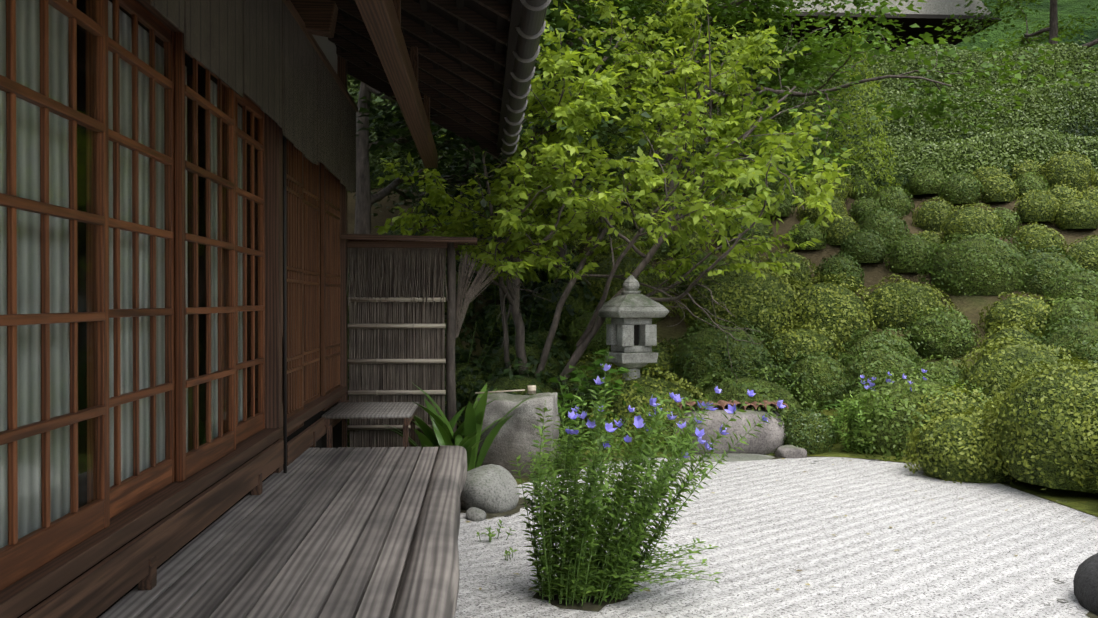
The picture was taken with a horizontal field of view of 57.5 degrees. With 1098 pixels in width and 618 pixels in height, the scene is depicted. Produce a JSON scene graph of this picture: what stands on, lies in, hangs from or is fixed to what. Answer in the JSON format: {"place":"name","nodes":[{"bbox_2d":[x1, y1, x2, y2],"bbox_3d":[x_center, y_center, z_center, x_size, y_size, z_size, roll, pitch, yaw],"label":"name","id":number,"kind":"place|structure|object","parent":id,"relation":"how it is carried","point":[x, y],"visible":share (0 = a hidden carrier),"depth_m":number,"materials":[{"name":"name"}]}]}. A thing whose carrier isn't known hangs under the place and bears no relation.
{"place":"outdoors","nodes":[
{"label":"outdoors","id":0,"kind":"place"},
{"bbox_2d":[99,447,437,617],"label":"deck planks","id":1,"kind":"object","parent":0,"point":[320,533],"visible":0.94,"depth_m":4.20,"materials":[{"name":"grey wood"}]},
{"bbox_2d":[290,0,337,37],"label":"roof eave","id":2,"kind":"object","parent":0,"point":[319,17],"depth_m":6.31,"materials":[{"name":"brown wood"}]},
{"bbox_2d":[282,0,357,111],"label":"sudare rail","id":3,"kind":"object","parent":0,"point":[300,22],"visible":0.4,"depth_m":6.86,"materials":[{"name":"brown wood"}]},
{"bbox_2d":[347,185,1097,516],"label":"hill terrain","id":4,"kind":"structure","parent":0,"point":[970,307],"depth_m":13.55,"materials":[{"name":"green plant"}]},
{"bbox_2d":[17,0,341,617],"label":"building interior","id":5,"kind":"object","parent":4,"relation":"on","point":[321,442],"visible":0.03,"depth_m":5.26,"materials":[{"name":"black wood"}]},
{"bbox_2d":[0,0,242,547],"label":"curtains","id":6,"kind":"object","parent":5,"relation":"attached to","point":[56,283],"depth_m":3.32,"materials":[{"name":"white fabric"}]},
{"bbox_2d":[187,75,193,451],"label":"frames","id":7,"kind":"structure","parent":5,"relation":"attached to","point":[190,185],"depth_m":5.04,"materials":[{"name":"orange wood"}]},
{"bbox_2d":[325,410,416,448],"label":"bench legs","id":8,"kind":"object","parent":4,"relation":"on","point":[330,422],"visible":0.29,"depth_m":7.73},
{"bbox_2d":[322,402,418,418],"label":"bench slats","id":9,"kind":"object","parent":8,"relation":"on","point":[360,410],"visible":0.96,"depth_m":7.98,"materials":[{"name":"grey wood"}]},
{"bbox_2d":[346,248,498,448],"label":"fence twigs","id":10,"kind":"object","parent":4,"relation":"on","point":[398,272],"visible":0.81,"depth_m":9.11,"materials":[{"name":"brown wood"}]},
{"bbox_2d":[347,297,445,429],"bbox_3d":[-1.382,0.494,9.089,0.880,1.208,0.048,0,0,-4],"label":"bamboo rail","id":11,"kind":"object","parent":10,"relation":"attached to","point":[387,361],"visible":0.83,"depth_m":9.07,"materials":[{"name":"beige wood"}]},
{"bbox_2d":[446,242,456,432],"bbox_3d":[-0.894,0.404,9.151,0.097,2.022,0.094,0,0,-4],"label":"fence post","id":12,"kind":"object","parent":4,"relation":"on","point":[450,343],"visible":0.71,"depth_m":9.11,"materials":[{"name":"wood"}]},
{"bbox_2d":[340,233,476,247],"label":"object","id":13,"kind":"structure","parent":12,"relation":"on","point":[377,241],"depth_m":9.06,"materials":[{"name":"brown wood"}]},
{"bbox_2d":[381,383,536,470],"bbox_3d":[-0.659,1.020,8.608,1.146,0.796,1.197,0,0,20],"label":"strap leaves","id":14,"kind":"object","parent":4,"relation":"on","point":[470,426],"visible":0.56,"depth_m":8.44,"materials":[{"name":"green plant"}]},
{"bbox_2d":[354,47,585,241],"bbox_3d":[-1.050,-3.116,11.807,4.152,6.495,6.490,0,0,20],"label":"dark tree","id":15,"kind":"object","parent":4,"relation":"on","point":[365,199],"visible":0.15,"depth_m":12.30,"materials":[{"name":"grey plant"}]},
{"bbox_2d":[347,0,659,249],"bbox_3d":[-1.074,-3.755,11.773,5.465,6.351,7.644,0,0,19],"label":"dark tree leaves","id":16,"kind":"object","parent":15,"relation":"attached to","point":[389,141],"visible":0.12,"depth_m":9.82,"materials":[{"name":"green plant"}]},
{"bbox_2d":[347,165,600,451],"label":"shade shrubs","id":17,"kind":"object","parent":4,"relation":"on","point":[513,374],"depth_m":11.50,"materials":[{"name":"green plant"}]},
{"bbox_2d":[372,0,579,282],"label":"dark tree","id":18,"kind":"object","parent":4,"relation":"on","point":[562,252],"visible":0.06,"depth_m":12.78,"materials":[{"name":"green plant"}]},
{"bbox_2d":[467,321,493,374],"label":"dark understory stems","id":19,"kind":"object","parent":4,"relation":"on","point":[483,349],"visible":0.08,"depth_m":10.54,"materials":[{"name":"green"}]},
{"bbox_2d":[445,320,495,371],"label":"dark understory leaves","id":20,"kind":"object","parent":19,"relation":"attached to","point":[483,341],"visible":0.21,"depth_m":10.55,"materials":[{"name":"green plant"}]},
{"bbox_2d":[495,300,543,344],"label":"dark understory stems","id":21,"kind":"object","parent":4,"relation":"on","point":[515,327],"visible":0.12,"depth_m":11.52,"materials":[{"name":"green"}]},
{"bbox_2d":[488,285,551,350],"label":"dark understory leaves","id":22,"kind":"object","parent":4,"relation":"on","point":[533,324],"visible":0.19,"depth_m":11.50,"materials":[{"name":"green plant"}]},
{"bbox_2d":[546,375,586,452],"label":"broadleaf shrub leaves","id":23,"kind":"object","parent":4,"relation":"on","point":[569,396],"depth_m":9.55,"materials":[{"name":"green plant"}]},
{"bbox_2d":[460,0,740,196],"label":"maple wood","id":24,"kind":"object","parent":4,"relation":"on","point":[532,128],"visible":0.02,"depth_m":14.76,"materials":[{"name":"brown plant"}]},
{"bbox_2d":[531,0,800,96],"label":"tree","id":25,"kind":"object","parent":24,"relation":"on","point":[660,69],"visible":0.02,"depth_m":15.71,"materials":[{"name":"green plant"}]},
{"bbox_2d":[565,349,643,436],"bbox_3d":[0.552,0.898,9.829,0.774,1.028,0.473,0,0,-4],"label":"broadleaf shrub","id":26,"kind":"object","parent":4,"relation":"on","point":[598,362],"depth_m":9.77,"materials":[{"name":"green plant"}]},
{"bbox_2d":[374,0,851,390],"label":"tree","id":27,"kind":"object","parent":4,"relation":"on","point":[731,129],"depth_m":9.71,"materials":[{"name":"green plant"}]},
{"bbox_2d":[594,275,668,379],"bbox_3d":[0.838,0.530,10.202,0.574,1.751,0.574,0,0,-22],"label":"stone lantern","id":28,"kind":"object","parent":4,"relation":"on","point":[631,311],"visible":0.81,"depth_m":10.06,"materials":[{"name":"grey stone"}]},
{"bbox_2d":[351,89,949,100],"bbox_3d":[7.873,-3.813,13.579,41.657,0.637,13.975,0,0,30],"label":"low hedge","id":29,"kind":"object","parent":4,"relation":"on","point":[744,96],"depth_m":18.57,"materials":[{"name":"green plant"}]},
{"bbox_2d":[659,345,691,383],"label":"plant stems","id":30,"kind":"object","parent":4,"relation":"on","point":[675,363],"visible":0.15,"depth_m":10.80,"materials":[{"name":"green plant"}]},
{"bbox_2d":[641,342,702,384],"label":"dark understory leaves","id":31,"kind":"object","parent":30,"relation":"attached to","point":[686,355],"visible":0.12,"depth_m":10.89,"materials":[{"name":"green plant"}]},
{"bbox_2d":[552,0,869,49],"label":"tree","id":32,"kind":"object","parent":4,"relation":"on","point":[798,7],"depth_m":20.21,"materials":[{"name":"green plant"}]},
{"bbox_2d":[347,127,1097,194],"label":"terrace hedge","id":33,"kind":"object","parent":4,"relation":"on","point":[374,184],"depth_m":15.36,"materials":[{"name":"green plant"}]},
{"bbox_2d":[347,42,1097,98],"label":"terrace hedge","id":34,"kind":"object","parent":4,"relation":"on","point":[956,82],"depth_m":18.50,"materials":[{"name":"green plant"}]},
{"bbox_2d":[936,0,1097,46],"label":"maple leaves","id":35,"kind":"object","parent":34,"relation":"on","point":[969,33],"depth_m":21.27,"materials":[{"name":"green plant"}]},
{"bbox_2d":[349,74,1097,145],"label":"terrace hedge","id":36,"kind":"object","parent":4,"relation":"on","point":[1021,96],"depth_m":16.90,"materials":[{"name":"green plant"}]},
{"bbox_2d":[675,407,785,454],"bbox_3d":[1.726,1.216,9.846,1.202,0.501,0.705,0,0,-4],"label":"boulder","id":37,"kind":"object","parent":4,"relation":"on","point":[770,438],"visible":0.46,"depth_m":9.56,"materials":[{"name":"grey stone"}]},
{"bbox_2d":[676,399,788,409],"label":"roof tiles","id":38,"kind":"object","parent":37,"relation":"on","point":[721,404],"visible":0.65,"depth_m":9.71,"materials":[{"name":"ceramic"}]},
{"bbox_2d":[370,165,1090,191],"bbox_3d":[4.871,-1.966,11.244,35.027,0.503,12.799,0,1,31],"label":"low hedge","id":39,"kind":"object","parent":4,"relation":"on","point":[878,177],"depth_m":15.41,"materials":[{"name":"green plant"}]},
{"bbox_2d":[632,0,840,143],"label":"tree","id":40,"kind":"object","parent":4,"relation":"on","point":[704,73],"visible":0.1,"depth_m":16.27,"materials":[{"name":"brown plant"}]},
{"bbox_2d":[575,0,891,100],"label":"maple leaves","id":41,"kind":"object","parent":40,"relation":"on","point":[822,57],"visible":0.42,"depth_m":15.21,"materials":[{"name":"green plant"}]},
{"bbox_2d":[387,119,1097,143],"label":"low hedge","id":42,"kind":"object","parent":4,"relation":"on","point":[1069,127],"depth_m":16.89,"materials":[{"name":"green plant"}]},
{"bbox_2d":[640,360,851,422],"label":"leaves","id":43,"kind":"object","parent":4,"relation":"on","point":[835,405],"depth_m":10.53,"materials":[{"name":"green plant"}]},
{"bbox_2d":[549,0,1006,231],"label":"branches","id":44,"kind":"object","parent":4,"relation":"on","point":[671,185],"visible":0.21,"depth_m":12.23,"materials":[{"name":"brown plant"}]},
{"bbox_2d":[541,0,1094,210],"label":"maple tree leaves","id":45,"kind":"object","parent":44,"relation":"attached to","point":[885,49],"visible":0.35,"depth_m":11.67,"materials":[{"name":"green plant"}]},
{"bbox_2d":[558,228,1097,461],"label":"clipped shrubs","id":46,"kind":"object","parent":4,"relation":"on","point":[999,287],"depth_m":11.23,"materials":[{"name":"green plant"}]},
{"bbox_2d":[562,245,1097,493],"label":"clipped shrubs","id":47,"kind":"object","parent":4,"relation":"on","point":[822,338],"depth_m":11.31,"materials":[{"name":"green plant"}]},
{"bbox_2d":[567,150,1097,291],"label":"clipped shrubs","id":48,"kind":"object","parent":4,"relation":"on","point":[833,240],"depth_m":13.76,"materials":[{"name":"green plant"}]},
{"bbox_2d":[676,0,1001,59],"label":"thatched hall","id":49,"kind":"structure","parent":4,"relation":"on","point":[935,13],"depth_m":24.47,"materials":[{"name":"black"}]},
{"bbox_2d":[612,165,1097,272],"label":"clipped shrubs","id":50,"kind":"object","parent":4,"relation":"on","point":[1009,225],"depth_m":14.55,"materials":[{"name":"green plant"}]},
{"bbox_2d":[816,20,900,199],"bbox_3d":[4.658,-2.997,15.216,1.349,2.800,1.430,0,1,34],"label":"feathery shrub","id":51,"kind":"object","parent":4,"relation":"on","point":[860,130],"visible":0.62,"depth_m":15.05,"materials":[{"name":"green plant"}]},
{"bbox_2d":[900,0,1097,55],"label":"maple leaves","id":52,"kind":"object","parent":4,"relation":"on","point":[1061,29],"depth_m":23.83,"materials":[{"name":"green plant"}]},
{"bbox_2d":[454,457,1097,617],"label":"gravel court","id":53,"kind":"object","parent":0,"point":[762,529],"visible":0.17,"depth_m":5.94,"materials":[{"name":"white gravel"}]},
{"bbox_2d":[466,507,485,521],"bbox_3d":[-0.497,1.401,6.811,0.141,0.100,0.180,0,0,-4],"label":"stone","id":54,"kind":"object","parent":53,"relation":"on","point":[475,514],"visible":0.85,"depth_m":6.75,"materials":[{"name":"grey stone"}]},
{"bbox_2d":[476,519,514,541],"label":"seedlings","id":55,"kind":"object","parent":53,"relation":"on","point":[490,535],"depth_m":6.17,"materials":[{"name":"green plant"}]},
{"bbox_2d":[504,547,516,560],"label":"seedling leaves","id":56,"kind":"object","parent":53,"relation":"on","point":[509,552],"depth_m":5.72,"materials":[{"name":"green plant"}]},
{"bbox_2d":[528,437,586,477],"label":"weeds","id":57,"kind":"object","parent":53,"relation":"on","point":[542,453],"depth_m":8.29,"materials":[{"name":"green plant"}]},
{"bbox_2d":[465,458,1084,590],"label":"fallen leaves","id":58,"kind":"object","parent":53,"relation":"on","point":[796,570],"visible":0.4,"depth_m":6.42,"materials":[{"name":"beige plant"}]},
{"bbox_2d":[460,456,1097,617],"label":"dirt patches","id":59,"kind":"object","parent":53,"relation":"on","point":[591,606],"visible":0.12,"depth_m":4.96,"materials":[{"name":"soil"}]},
{"bbox_2d":[460,464,518,512],"bbox_3d":[-0.449,1.292,7.248,0.469,0.323,0.615,0,0,-4],"label":"boulder","id":60,"kind":"object","parent":59,"relation":"on","point":[490,488],"visible":0.77,"depth_m":7.03,"materials":[{"name":"grey stone"}]},
{"bbox_2d":[508,363,785,605],"bbox_3d":[0.461,0.858,4.996,1.332,1.176,0.956,0,0,-4],"label":"balloon flower","id":61,"kind":"object","parent":59,"relation":"on","point":[599,497],"depth_m":4.87,"materials":[{"name":"green plant"}]},
{"bbox_2d":[576,364,698,429],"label":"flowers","id":62,"kind":"object","parent":61,"relation":"attached to","point":[603,423],"visible":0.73,"depth_m":4.79,"materials":[{"name":"purple plant"}]},
{"bbox_2d":[775,445,806,457],"bbox_3d":[2.311,1.367,9.525,0.302,0.142,0.201,0,0,-4],"label":"rock","id":63,"kind":"object","parent":59,"relation":"on","point":[787,451],"visible":0.75,"depth_m":9.44,"materials":[{"name":"grey stone"}]},
{"bbox_2d":[504,458,1097,605],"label":"pebbles","id":64,"kind":"object","parent":53,"relation":"on","point":[1057,581],"visible":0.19,"depth_m":6.88,"materials":[{"name":"grey stone"}]},
{"bbox_2d":[579,405,1097,516],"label":"moss","id":65,"kind":"object","parent":53,"relation":"on","point":[1086,502],"visible":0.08,"depth_m":7.97,"materials":[{"name":"green plant"}]},
{"bbox_2d":[660,414,697,455],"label":"weeds","id":66,"kind":"object","parent":65,"relation":"on","point":[673,438],"depth_m":9.52,"materials":[{"name":"green plant"}]},
{"bbox_2d":[725,350,800,389],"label":"shrub stems","id":67,"kind":"object","parent":65,"relation":"on","point":[772,372],"visible":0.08,"depth_m":10.73,"materials":[{"name":"green"}]},
{"bbox_2d":[717,347,805,390],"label":"dark understory leaves","id":68,"kind":"object","parent":67,"relation":"attached to","point":[785,373],"visible":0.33,"depth_m":10.74,"materials":[{"name":"green plant"}]},
{"bbox_2d":[783,407,835,453],"bbox_3d":[2.509,1.181,9.794,0.572,0.443,0.572,0,0,-4],"label":"boxwood ball","id":69,"kind":"object","parent":65,"relation":"on","point":[814,449],"depth_m":9.61,"materials":[{"name":"green plant"}]},
{"bbox_2d":[815,402,844,443],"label":"feathery weed leaves","id":70,"kind":"object","parent":65,"relation":"on","point":[838,415],"visible":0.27,"depth_m":9.96,"materials":[{"name":"green plant"}]},
{"bbox_2d":[829,368,927,453],"bbox_3d":[3.170,0.984,9.703,0.982,0.852,0.690,0,0,-4],"label":"balloon flower","id":71,"kind":"object","parent":65,"relation":"on","point":[856,415],"depth_m":9.59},
{"bbox_2d":[900,357,1097,492],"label":"azalea","id":72,"kind":"object","parent":65,"relation":"on","point":[1050,466],"depth_m":7.74,"materials":[{"name":"green plant"}]},
{"bbox_2d":[1073,553,1097,615],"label":"boulder","id":73,"kind":"object","parent":53,"relation":"on","point":[1085,582],"visible":0.87,"depth_m":4.82,"materials":[{"name":"grey stone"}]},
{"bbox_3d":[-0.905,1.265,2.772,1.076,0.434,8.700,0,0,-4],"label":"deck substructure","id":74,"kind":"object","parent":53,"relation":"on","visible":0},
{"bbox_2d":[0,0,348,617],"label":"wall sill and beams","id":75,"kind":"structure","parent":74,"relation":"on","point":[98,589],"depth_m":3.65,"materials":[{"name":"brown wood"}]},
{"bbox_2d":[0,0,263,590],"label":"glass door rails","id":76,"kind":"object","parent":75,"relation":"attached to","point":[25,555],"visible":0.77,"depth_m":3.54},
{"bbox_2d":[6,0,264,544],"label":"sliding door frames","id":77,"kind":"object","parent":75,"relation":"attached to","point":[175,283],"visible":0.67,"depth_m":3.79,"materials":[{"name":"brown wood"}]},
{"bbox_2d":[0,0,259,549],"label":"glass door panes","id":78,"kind":"object","parent":77,"relation":"in","point":[190,211],"visible":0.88,"depth_m":3.73,"materials":[{"name":"clear glass"}]},
{"bbox_2d":[151,0,355,192],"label":"sudare blinds","id":79,"kind":"object","parent":75,"relation":"attached to","point":[264,56],"visible":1,"depth_m":5.53,"materials":[{"name":"wicker"}]},
{"bbox_2d":[283,136,286,472],"bbox_3d":[-1.590,-0.338,6.021,0.020,2.650,0.020,0,0,-26],"label":"thin pole","id":80,"kind":"object","parent":75,"relation":"attached to","point":[284,316],"visible":0.65,"depth_m":6.02,"materials":[{"name":"grey metal"}]},
{"bbox_2d":[264,55,347,473],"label":"wall posts","id":81,"kind":"object","parent":75,"relation":"attached to","point":[273,161],"depth_m":6.03,"materials":[{"name":"brown wood"}]},
{"bbox_2d":[286,154,339,436],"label":"door rails","id":82,"kind":"object","parent":75,"relation":"attached to","point":[299,367],"depth_m":7.53,"materials":[{"name":"orange wood"}]},
{"bbox_2d":[286,138,340,425],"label":"panels","id":83,"kind":"object","parent":82,"relation":"attached to","point":[313,240],"depth_m":7.72,"materials":[{"name":"orange wood"}]},
{"bbox_2d":[313,35,336,72],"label":"plaster wall","id":84,"kind":"structure","parent":75,"relation":"attached to","point":[327,47],"depth_m":8.46,"materials":[{"name":"grey paint"}]},
{"bbox_2d":[334,0,521,152],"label":"eave roof","id":85,"kind":"structure","parent":75,"relation":"on","point":[510,26],"depth_m":6.40,"materials":[{"name":"brown wood"}]},
{"bbox_2d":[355,0,437,167],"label":"roof beam","id":86,"kind":"structure","parent":85,"relation":"attached to","point":[381,19],"depth_m":5.50,"materials":[{"name":"brown wood"}]},
{"bbox_2d":[328,0,509,157],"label":"eave rafters","id":87,"kind":"object","parent":85,"relation":"attached to","point":[446,118],"visible":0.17,"depth_m":7.48,"materials":[{"name":"brown wood"}]},
{"bbox_2d":[501,0,550,156],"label":"rain gutter","id":88,"kind":"object","parent":85,"relation":"attached to","point":[530,29],"visible":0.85,"depth_m":5.80,"materials":[{"name":"grey metal"}]},
{"bbox_2d":[391,445,466,617],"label":"deck edge beam","id":89,"kind":"structure","parent":74,"relation":"on","point":[429,586],"depth_m":4.16,"materials":[{"name":"grey wood"}]},
{"bbox_2d":[543,0,1097,58],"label":"forest hill backdrop","id":90,"kind":"structure","parent":0,"point":[1073,8],"depth_m":40.71,"materials":[{"name":"green plant"}]},
{"label":"ground","id":91,"kind":"structure","parent":0,"visible":0},
{"bbox_2d":[477,392,560,473],"bbox_3d":[-0.261,1.109,8.826,0.739,0.733,0.567,0,0,3],"label":"stone water basin","id":92,"kind":"object","parent":91,"relation":"on","point":[517,435],"visible":0.62,"depth_m":8.58,"materials":[{"name":"stone"}]},
{"bbox_2d":[475,385,535,393],"bbox_3d":[-0.377,0.712,8.790,0.544,0.070,0.078,0,0,-15],"label":"bamboo ladle","id":93,"kind":"object","parent":92,"relation":"on","point":[531,389],"visible":1,"depth_m":8.81,"materials":[{"name":"beige wood"}]},
{"bbox_2d":[686,453,774,461],"bbox_3d":[1.648,1.421,9.463,1.081,0.098,0.496,0,0,-4],"label":"flat stone","id":94,"kind":"object","parent":91,"relation":"on","point":[733,457],"visible":0.29,"depth_m":9.35,"materials":[{"name":"grey stone"}]}
]}

